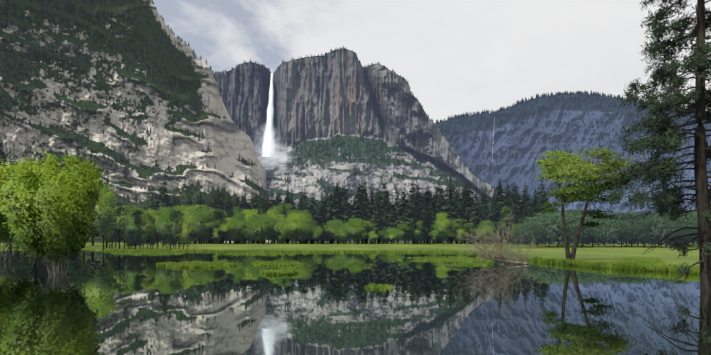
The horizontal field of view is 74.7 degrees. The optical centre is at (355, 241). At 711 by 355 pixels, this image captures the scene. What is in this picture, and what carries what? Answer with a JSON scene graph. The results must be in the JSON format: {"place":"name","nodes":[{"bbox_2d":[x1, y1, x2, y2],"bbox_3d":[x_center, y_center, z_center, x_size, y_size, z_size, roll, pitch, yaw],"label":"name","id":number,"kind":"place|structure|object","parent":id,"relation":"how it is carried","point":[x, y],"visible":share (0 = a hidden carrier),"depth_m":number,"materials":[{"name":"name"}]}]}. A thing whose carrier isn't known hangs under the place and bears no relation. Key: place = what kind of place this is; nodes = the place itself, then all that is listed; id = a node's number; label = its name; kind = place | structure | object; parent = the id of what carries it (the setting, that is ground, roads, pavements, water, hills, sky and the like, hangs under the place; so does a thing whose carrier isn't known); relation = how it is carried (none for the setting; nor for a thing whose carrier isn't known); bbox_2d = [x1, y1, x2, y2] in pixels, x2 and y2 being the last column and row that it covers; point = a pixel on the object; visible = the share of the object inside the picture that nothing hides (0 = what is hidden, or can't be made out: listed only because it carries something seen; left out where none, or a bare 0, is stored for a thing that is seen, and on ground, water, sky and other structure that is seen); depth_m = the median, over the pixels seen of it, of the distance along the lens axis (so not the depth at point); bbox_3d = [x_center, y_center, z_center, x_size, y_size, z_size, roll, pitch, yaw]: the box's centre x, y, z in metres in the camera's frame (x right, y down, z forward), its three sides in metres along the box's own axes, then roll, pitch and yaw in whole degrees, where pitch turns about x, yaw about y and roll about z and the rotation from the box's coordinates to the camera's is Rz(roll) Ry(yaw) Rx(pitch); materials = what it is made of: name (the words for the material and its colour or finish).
{"place":"outdoors","nodes":[
{"label":"outdoors","id":0,"kind":"place"},
{"bbox_2d":[0,159,37,261],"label":"cottonwood tree","id":1,"kind":"object","parent":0,"point":[3,218],"depth_m":49.62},
{"bbox_2d":[0,0,289,242],"bbox_3d":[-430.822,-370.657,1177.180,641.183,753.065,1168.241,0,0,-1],"label":"mountain rock","id":2,"kind":"object","parent":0,"point":[227,140],"visible":0.52,"depth_m":1028.04,"materials":[{"name":"stone"}]},
{"bbox_2d":[0,0,269,207],"bbox_3d":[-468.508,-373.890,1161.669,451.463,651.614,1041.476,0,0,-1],"label":"forest","id":3,"kind":"object","parent":2,"relation":"on","point":[143,105],"visible":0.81,"depth_m":1036.95,"materials":[{"name":"green plant"}]},
{"bbox_2d":[256,138,282,163],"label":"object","id":4,"kind":"structure","parent":0,"point":[269,148],"depth_m":1669.94,"materials":[{"name":"white liquid"}]},
{"bbox_2d":[257,148,292,165],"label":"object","id":5,"kind":"structure","parent":0,"point":[275,158],"depth_m":1666.32,"materials":[{"name":"white liquid"}]},
{"bbox_2d":[100,249,516,256],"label":"grass","id":6,"kind":"structure","parent":0,"point":[287,250],"depth_m":100.54,"materials":[{"name":"green plant"}]},
{"bbox_2d":[0,242,699,266],"bbox_3d":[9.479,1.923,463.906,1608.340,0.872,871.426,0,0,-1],"label":"meadow grass","id":7,"kind":"structure","parent":0,"point":[601,252],"depth_m":138.39,"materials":[{"name":"green plant"}]},
{"bbox_2d":[0,251,710,354],"bbox_3d":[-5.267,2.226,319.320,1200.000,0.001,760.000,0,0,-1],"label":"lake","id":8,"kind":"structure","parent":0,"point":[110,303],"depth_m":15.78,"materials":[{"name":"liquid"}]},
{"bbox_2d":[105,251,306,274],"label":"island grass","id":9,"kind":"structure","parent":8,"relation":"on","point":[204,264],"depth_m":44.23,"materials":[{"name":"green plant"}]},
{"bbox_2d":[364,255,492,289],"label":"sparse grass","id":10,"kind":"structure","parent":8,"relation":"on","point":[377,286],"depth_m":51.33,"materials":[{"name":"green plant"}]},
{"bbox_2d":[451,207,549,265],"bbox_3d":[14.384,0.760,46.484,9.656,8.778,11.397,0,0,31],"label":"bare shrub","id":11,"kind":"object","parent":8,"relation":"in","point":[501,246],"visible":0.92,"depth_m":46.30,"materials":[{"name":"plant"}]},
{"bbox_2d":[153,0,710,122],"label":"sky","id":12,"kind":"structure","parent":0,"point":[457,57],"materials":[{"name":"white"}]},
{"bbox_2d":[436,94,710,242],"bbox_3d":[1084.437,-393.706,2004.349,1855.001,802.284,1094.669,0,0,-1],"label":"distant mountain","id":13,"kind":"structure","parent":0,"point":[469,152],"depth_m":2292.04,"materials":[{"name":"stone"}]},
{"bbox_2d":[436,90,709,193],"bbox_3d":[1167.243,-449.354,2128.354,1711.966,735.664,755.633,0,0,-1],"label":"forest","id":14,"kind":"object","parent":13,"relation":"on","point":[463,115],"visible":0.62,"depth_m":2422.06,"materials":[{"name":"green plant"}]},
{"bbox_2d":[527,145,640,259],"bbox_3d":[24.743,-3.685,49.954,12.468,13.349,8.640,0,0,-1],"label":"tree","id":15,"kind":"object","parent":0,"point":[578,188],"depth_m":49.16,"materials":[{"name":"green plant"}]},
{"bbox_2d":[517,253,699,273],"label":"tall bank grass","id":16,"kind":"structure","parent":0,"point":[644,264],"depth_m":39.17,"materials":[{"name":"green plant"}]},
{"label":"valley ground","id":17,"kind":"structure","parent":0,"visible":0},
{"bbox_2d":[0,160,11,232],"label":"cottonwood tree","id":18,"kind":"object","parent":17,"relation":"on","point":[2,173],"depth_m":38.78,"materials":[{"name":"green plant"}]},
{"bbox_2d":[0,150,108,274],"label":"cottonwood tree","id":19,"kind":"object","parent":17,"relation":"on","point":[66,214],"depth_m":30.07,"materials":[{"name":"green plant"}]},
{"bbox_2d":[92,184,118,249],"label":"tree","id":20,"kind":"object","parent":17,"relation":"on","point":[107,213],"visible":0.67,"depth_m":109.87,"materials":[{"name":"green plant"}]},
{"bbox_2d":[107,206,126,248],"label":"tree","id":21,"kind":"object","parent":17,"relation":"on","point":[118,238],"visible":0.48,"depth_m":131.37,"materials":[{"name":"green plant"}]},
{"bbox_2d":[113,205,137,248],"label":"tree","id":22,"kind":"object","parent":17,"relation":"on","point":[126,210],"visible":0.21,"depth_m":130.46,"materials":[{"name":"green plant"}]},
{"bbox_2d":[121,209,146,248],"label":"tree","id":23,"kind":"object","parent":17,"relation":"on","point":[134,232],"visible":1,"depth_m":116.53,"materials":[{"name":"green plant"}]},
{"bbox_2d":[121,208,154,248],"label":"tree","id":24,"kind":"object","parent":17,"relation":"on","point":[131,221],"visible":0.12,"depth_m":126.64,"materials":[{"name":"green plant"}]},
{"bbox_2d":[138,211,156,248],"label":"tree","id":25,"kind":"object","parent":17,"relation":"on","point":[148,228],"visible":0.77,"depth_m":124.07,"materials":[{"name":"green plant"}]},
{"bbox_2d":[148,215,166,248],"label":"tree","id":26,"kind":"object","parent":17,"relation":"on","point":[158,237],"visible":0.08,"depth_m":129.88,"materials":[{"name":"green plant"}]},
{"bbox_2d":[153,171,173,245],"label":"conifer tree","id":27,"kind":"object","parent":17,"relation":"on","point":[163,201],"visible":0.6,"depth_m":197.12,"materials":[{"name":"green plant"}]},
{"bbox_2d":[150,207,184,248],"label":"tree","id":28,"kind":"object","parent":17,"relation":"on","point":[161,223],"visible":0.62,"depth_m":116.59,"materials":[{"name":"green plant"}]},
{"bbox_2d":[163,209,188,248],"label":"tree","id":29,"kind":"object","parent":17,"relation":"on","point":[175,214],"visible":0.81,"depth_m":115.80,"materials":[{"name":"green plant"}]},
{"bbox_2d":[175,215,201,249],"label":"tree","id":30,"kind":"object","parent":17,"relation":"on","point":[185,235],"visible":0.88,"depth_m":116.23,"materials":[{"name":"green plant"}]},
{"bbox_2d":[177,210,199,248],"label":"tree","id":31,"kind":"object","parent":17,"relation":"on","point":[188,214],"visible":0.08,"depth_m":124.99,"materials":[{"name":"green plant"}]},
{"bbox_2d":[191,208,215,243],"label":"tree","id":32,"kind":"object","parent":17,"relation":"on","point":[203,215],"visible":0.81,"depth_m":304.65,"materials":[{"name":"green plant"}]},
{"bbox_2d":[203,209,226,243],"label":"tree","id":33,"kind":"object","parent":17,"relation":"on","point":[219,214],"visible":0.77,"depth_m":312.31,"materials":[{"name":"green plant"}]},
{"bbox_2d":[212,228,221,243],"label":"tree","id":34,"kind":"object","parent":17,"relation":"on","point":[216,237],"visible":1,"depth_m":304.18,"materials":[{"name":"green plant"}]},
{"bbox_2d":[219,217,239,243],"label":"tree","id":35,"kind":"object","parent":17,"relation":"on","point":[234,225],"visible":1,"depth_m":298.08,"materials":[{"name":"green plant"}]},
{"bbox_2d":[230,212,246,243],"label":"tree","id":36,"kind":"object","parent":17,"relation":"on","point":[240,217],"visible":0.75,"depth_m":312.85,"materials":[{"name":"green plant"}]},
{"bbox_2d":[240,209,256,243],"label":"tree","id":37,"kind":"object","parent":17,"relation":"on","point":[249,213],"visible":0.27,"depth_m":340.98,"materials":[{"name":"green plant"}]},
{"bbox_2d":[240,213,284,243],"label":"tree","id":38,"kind":"object","parent":17,"relation":"on","point":[258,219],"visible":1,"depth_m":301.02,"materials":[{"name":"green plant"}]},
{"bbox_2d":[270,203,293,243],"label":"tree","id":39,"kind":"object","parent":17,"relation":"on","point":[280,207],"visible":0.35,"depth_m":343.59,"materials":[{"name":"green plant"}]},
{"bbox_2d":[272,214,291,240],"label":"tree","id":40,"kind":"object","parent":17,"relation":"on","point":[280,216],"visible":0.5,"depth_m":324.24,"materials":[{"name":"green plant"}]},
{"bbox_2d":[280,213,316,243],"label":"tree","id":41,"kind":"object","parent":17,"relation":"on","point":[299,226],"visible":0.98,"depth_m":298.53,"materials":[{"name":"green plant"}]},
{"bbox_2d":[285,209,317,243],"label":"tree","id":42,"kind":"object","parent":17,"relation":"on","point":[307,214],"visible":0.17,"depth_m":314.46,"materials":[{"name":"green plant"}]},
{"bbox_2d":[311,226,323,243],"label":"tree","id":43,"kind":"object","parent":17,"relation":"on","point":[318,231],"visible":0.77,"depth_m":319.69,"materials":[{"name":"green plant"}]},
{"bbox_2d":[307,202,328,243],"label":"conifer tree","id":44,"kind":"object","parent":17,"relation":"on","point":[318,210],"visible":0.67,"depth_m":337.45,"materials":[{"name":"green plant"}]},
{"bbox_2d":[325,185,335,243],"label":"conifer tree","id":45,"kind":"object","parent":17,"relation":"on","point":[328,213],"visible":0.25,"depth_m":353.27,"materials":[{"name":"green plant"}]},
{"bbox_2d":[323,219,345,243],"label":"tree","id":46,"kind":"object","parent":17,"relation":"on","point":[333,225],"visible":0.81,"depth_m":322.02,"materials":[{"name":"green plant"}]},
{"bbox_2d":[323,184,347,243],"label":"conifer tree","id":47,"kind":"object","parent":17,"relation":"on","point":[337,210],"visible":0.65,"depth_m":339.76,"materials":[{"name":"green plant"}]},
{"bbox_2d":[330,223,351,243],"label":"tree","id":48,"kind":"object","parent":17,"relation":"on","point":[340,234],"visible":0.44,"depth_m":310.51,"materials":[{"name":"green plant"}]},
{"bbox_2d":[339,180,353,243],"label":"conifer tree","id":49,"kind":"object","parent":17,"relation":"on","point":[345,195],"visible":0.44,"depth_m":354.66,"materials":[{"name":"green plant"}]},
{"bbox_2d":[341,197,351,238],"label":"conifer tree","id":50,"kind":"object","parent":17,"relation":"on","point":[346,212],"visible":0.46,"depth_m":336.87,"materials":[{"name":"green plant"}]},
{"bbox_2d":[342,218,367,243],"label":"tree","id":51,"kind":"object","parent":17,"relation":"on","point":[353,225],"visible":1,"depth_m":299.40,"materials":[{"name":"green plant"}]},
{"bbox_2d":[351,182,369,243],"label":"conifer tree","id":52,"kind":"object","parent":17,"relation":"on","point":[359,209],"visible":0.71,"depth_m":339.80,"materials":[{"name":"green plant"}]},
{"bbox_2d":[357,178,370,221],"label":"conifer tree","id":53,"kind":"object","parent":17,"relation":"on","point":[363,191],"visible":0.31,"depth_m":390.83,"materials":[{"name":"green plant"}]},
{"bbox_2d":[356,220,375,243],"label":"deciduous tree","id":54,"kind":"object","parent":17,"relation":"on","point":[367,231],"visible":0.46,"depth_m":320.25,"materials":[{"name":"green plant"}]},
{"bbox_2d":[366,184,374,243],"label":"conifer tree","id":55,"kind":"object","parent":17,"relation":"on","point":[371,205],"visible":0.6,"depth_m":384.22,"materials":[{"name":"green plant"}]},
{"bbox_2d":[371,195,383,243],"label":"conifer tree","id":56,"kind":"object","parent":17,"relation":"on","point":[377,221],"visible":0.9,"depth_m":335.89,"materials":[{"name":"green plant"}]},
{"bbox_2d":[370,190,386,243],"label":"conifer tree","id":57,"kind":"object","parent":17,"relation":"on","point":[382,214],"visible":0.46,"depth_m":364.52,"materials":[{"name":"green plant"}]},
{"bbox_2d":[213,48,546,242],"bbox_3d":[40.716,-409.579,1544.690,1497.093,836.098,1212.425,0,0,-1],"label":"cliff","id":58,"kind":"structure","parent":17,"relation":"on","point":[340,92],"depth_m":1865.65,"materials":[{"name":"stone"}]},
{"bbox_2d":[261,74,275,156],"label":"waterfall water","id":59,"kind":"structure","parent":58,"relation":"attached to","point":[269,133],"depth_m":1846.85,"materials":[{"name":"white liquid"}]},
{"bbox_2d":[215,47,435,123],"bbox_3d":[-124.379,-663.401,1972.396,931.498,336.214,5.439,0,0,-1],"label":"clifftop trees","id":60,"kind":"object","parent":58,"relation":"on","point":[283,61],"depth_m":1972.15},
{"bbox_2d":[279,133,491,206],"bbox_3d":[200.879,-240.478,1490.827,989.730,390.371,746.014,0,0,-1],"label":"trees","id":61,"kind":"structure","parent":58,"relation":"on","point":[446,169],"depth_m":1703.11,"materials":[{"name":"green plant"}]},
{"bbox_2d":[375,230,388,242],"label":"deciduous tree","id":62,"kind":"object","parent":17,"relation":"on","point":[383,233],"visible":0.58,"depth_m":327.54,"materials":[{"name":"green plant"}]},
{"bbox_2d":[379,182,390,241],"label":"conifer tree","id":63,"kind":"object","parent":17,"relation":"on","point":[384,192],"visible":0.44,"depth_m":409.86,"materials":[{"name":"green plant"}]},
{"bbox_2d":[382,191,391,243],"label":"conifer tree","id":64,"kind":"object","parent":17,"relation":"on","point":[386,202],"visible":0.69,"depth_m":382.11,"materials":[{"name":"green plant"}]},
{"bbox_2d":[382,191,396,243],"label":"conifer tree","id":65,"kind":"object","parent":17,"relation":"on","point":[391,221],"visible":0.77,"depth_m":334.52,"materials":[{"name":"green plant"}]},
{"bbox_2d":[385,229,403,242],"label":"deciduous tree","id":66,"kind":"object","parent":17,"relation":"on","point":[393,234],"visible":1,"depth_m":316.34,"materials":[{"name":"green plant"}]},
{"bbox_2d":[393,183,399,242],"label":"conifer tree","id":67,"kind":"object","parent":17,"relation":"on","point":[397,198],"visible":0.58,"depth_m":407.24,"materials":[{"name":"green plant"}]},
{"bbox_2d":[391,185,415,243],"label":"conifer tree","id":68,"kind":"object","parent":17,"relation":"on","point":[404,212],"visible":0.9,"depth_m":324.92,"materials":[{"name":"green plant"}]},
{"bbox_2d":[395,223,414,243],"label":"deciduous tree","id":69,"kind":"object","parent":17,"relation":"on","point":[405,231],"visible":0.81,"depth_m":318.03,"materials":[{"name":"green plant"}]},
{"bbox_2d":[407,180,416,243],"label":"conifer tree","id":70,"kind":"object","parent":17,"relation":"on","point":[412,189],"visible":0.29,"depth_m":390.44,"materials":[{"name":"green plant"}]},
{"bbox_2d":[406,199,422,243],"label":"conifer tree","id":71,"kind":"object","parent":17,"relation":"on","point":[415,219],"visible":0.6,"depth_m":324.94,"materials":[{"name":"green plant"}]},
{"bbox_2d":[406,185,429,239],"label":"conifer tree","id":72,"kind":"object","parent":17,"relation":"on","point":[418,193],"visible":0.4,"depth_m":349.98,"materials":[{"name":"green plant"}]},
{"bbox_2d":[413,221,424,243],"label":"deciduous tree","id":73,"kind":"object","parent":17,"relation":"on","point":[417,234],"visible":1,"depth_m":315.83,"materials":[{"name":"green plant"}]},
{"bbox_2d":[411,192,433,243],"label":"conifer tree","id":74,"kind":"object","parent":17,"relation":"on","point":[427,198],"visible":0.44,"depth_m":383.59,"materials":[{"name":"green plant"}]},
{"bbox_2d":[415,196,430,243],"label":"conifer tree","id":75,"kind":"object","parent":17,"relation":"on","point":[420,212],"visible":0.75,"depth_m":334.10,"materials":[{"name":"green plant"}]},
{"bbox_2d":[424,203,436,243],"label":"conifer tree","id":76,"kind":"object","parent":17,"relation":"on","point":[430,219],"visible":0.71,"depth_m":343.28,"materials":[{"name":"green plant"}]},
{"bbox_2d":[427,198,442,243],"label":"conifer tree","id":77,"kind":"object","parent":17,"relation":"on","point":[438,209],"visible":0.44,"depth_m":348.35,"materials":[{"name":"green plant"}]},
{"bbox_2d":[427,224,454,243],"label":"deciduous tree","id":78,"kind":"object","parent":17,"relation":"on","point":[435,231],"visible":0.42,"depth_m":328.71,"materials":[{"name":"green plant"}]},
{"bbox_2d":[434,212,454,244],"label":"deciduous tree","id":79,"kind":"object","parent":17,"relation":"on","point":[448,224],"visible":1,"depth_m":278.13,"materials":[{"name":"green plant"}]},
{"bbox_2d":[439,176,455,242],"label":"conifer tree","id":80,"kind":"object","parent":17,"relation":"on","point":[451,189],"visible":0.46,"depth_m":405.97,"materials":[{"name":"green plant"}]},
{"bbox_2d":[437,193,460,243],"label":"conifer tree","id":81,"kind":"object","parent":17,"relation":"on","point":[453,212],"visible":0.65,"depth_m":338.88,"materials":[{"name":"green plant"}]},
{"bbox_2d":[453,183,461,243],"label":"conifer tree","id":82,"kind":"object","parent":17,"relation":"on","point":[458,199],"visible":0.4,"depth_m":373.70,"materials":[{"name":"green plant"}]},
{"bbox_2d":[450,202,467,243],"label":"conifer tree","id":83,"kind":"object","parent":17,"relation":"on","point":[460,208],"visible":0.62,"depth_m":349.62,"materials":[{"name":"green plant"}]},
{"bbox_2d":[452,219,468,243],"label":"deciduous tree","id":84,"kind":"object","parent":17,"relation":"on","point":[461,225],"visible":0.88,"depth_m":326.45,"materials":[{"name":"green plant"}]},
{"bbox_2d":[461,223,476,243],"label":"deciduous tree","id":85,"kind":"object","parent":17,"relation":"on","point":[469,227],"visible":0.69,"depth_m":289.06,"materials":[{"name":"green plant"}]},
{"bbox_2d":[463,180,479,243],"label":"conifer tree","id":86,"kind":"object","parent":17,"relation":"on","point":[467,200],"visible":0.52,"depth_m":360.14,"materials":[{"name":"green plant"}]},
{"bbox_2d":[467,194,479,243],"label":"conifer tree","id":87,"kind":"object","parent":17,"relation":"on","point":[473,214],"visible":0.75,"depth_m":337.61,"materials":[{"name":"green plant"}]},
{"bbox_2d":[477,186,491,240],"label":"conifer tree","id":88,"kind":"object","parent":17,"relation":"on","point":[484,199],"visible":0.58,"depth_m":397.00,"materials":[{"name":"green plant"}]},
{"bbox_2d":[477,220,497,243],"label":"deciduous tree","id":89,"kind":"object","parent":17,"relation":"on","point":[484,225],"visible":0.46,"depth_m":318.68,"materials":[{"name":"green plant"}]},
{"bbox_2d":[487,196,497,232],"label":"conifer tree","id":90,"kind":"object","parent":17,"relation":"on","point":[493,218],"visible":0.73,"depth_m":344.46,"materials":[{"name":"green plant"}]},
{"bbox_2d":[494,178,506,242],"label":"conifer tree","id":91,"kind":"object","parent":17,"relation":"on","point":[500,201],"visible":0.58,"depth_m":379.89,"materials":[{"name":"green plant"}]},
{"bbox_2d":[494,204,509,242],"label":"conifer tree","id":92,"kind":"object","parent":17,"relation":"on","point":[499,218],"visible":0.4,"depth_m":327.83,"materials":[{"name":"green plant"}]},
{"bbox_2d":[497,206,512,241],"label":"tree","id":93,"kind":"object","parent":17,"relation":"on","point":[505,210],"visible":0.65,"depth_m":229.75,"materials":[{"name":"green plant"}]},
{"bbox_2d":[508,198,517,239],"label":"conifer tree","id":94,"kind":"object","parent":17,"relation":"on","point":[513,214],"visible":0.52,"depth_m":334.89,"materials":[{"name":"green plant"}]},
{"bbox_2d":[508,194,521,223],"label":"conifer tree","id":95,"kind":"object","parent":17,"relation":"on","point":[515,209],"visible":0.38,"depth_m":345.97,"materials":[{"name":"green plant"}]},
{"bbox_2d":[517,180,531,221],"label":"conifer tree","id":96,"kind":"object","parent":17,"relation":"on","point":[522,203],"visible":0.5,"depth_m":366.92,"materials":[{"name":"green plant"}]},
{"bbox_2d":[504,223,552,246],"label":"forest oak tree","id":97,"kind":"object","parent":17,"relation":"on","point":[524,234],"visible":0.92,"depth_m":152.33,"materials":[{"name":"green plant"}]},
{"bbox_2d":[527,191,542,215],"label":"conifer tree","id":98,"kind":"object","parent":17,"relation":"on","point":[537,212],"visible":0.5,"depth_m":346.84,"materials":[{"name":"green plant"}]},
{"bbox_2d":[536,181,550,213],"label":"conifer tree","id":99,"kind":"object","parent":17,"relation":"on","point":[544,192],"visible":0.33,"depth_m":396.85,"materials":[{"name":"green plant"}]},
{"bbox_2d":[518,211,611,247],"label":"forest oak tree","id":100,"kind":"object","parent":17,"relation":"on","point":[554,221],"visible":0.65,"depth_m":152.27,"materials":[{"name":"green plant"}]},
{"bbox_2d":[569,213,621,246],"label":"forest oak tree","id":101,"kind":"object","parent":17,"relation":"on","point":[588,217],"visible":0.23,"depth_m":159.78,"materials":[{"name":"green plant"}]},
{"bbox_2d":[586,220,644,246],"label":"forest oak tree","id":102,"kind":"object","parent":17,"relation":"on","point":[619,228],"visible":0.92,"depth_m":154.33,"materials":[{"name":"green plant"}]},
{"bbox_2d":[610,211,655,246],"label":"forest oak tree","id":103,"kind":"object","parent":17,"relation":"on","point":[631,216],"visible":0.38,"depth_m":164.09,"materials":[{"name":"green plant"}]},
{"bbox_2d":[594,0,710,290],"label":"ponderosa pine tree","id":104,"kind":"object","parent":17,"relation":"on","point":[668,137],"visible":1,"depth_m":21.40,"materials":[{"name":"green plant"}]},
{"bbox_2d":[631,216,696,247],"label":"forest oak tree","id":105,"kind":"object","parent":17,"relation":"on","point":[663,228],"visible":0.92,"depth_m":148.84,"materials":[{"name":"green plant"}]},
{"bbox_2d":[662,212,697,244],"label":"forest oak tree","id":106,"kind":"object","parent":17,"relation":"on","point":[688,224],"visible":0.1,"depth_m":150.69,"materials":[{"name":"green plant"}]},
{"bbox_2d":[662,216,697,244],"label":"forest oak tree","id":107,"kind":"object","parent":17,"relation":"on","point":[696,224],"visible":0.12,"depth_m":151.86,"materials":[{"name":"green plant"}]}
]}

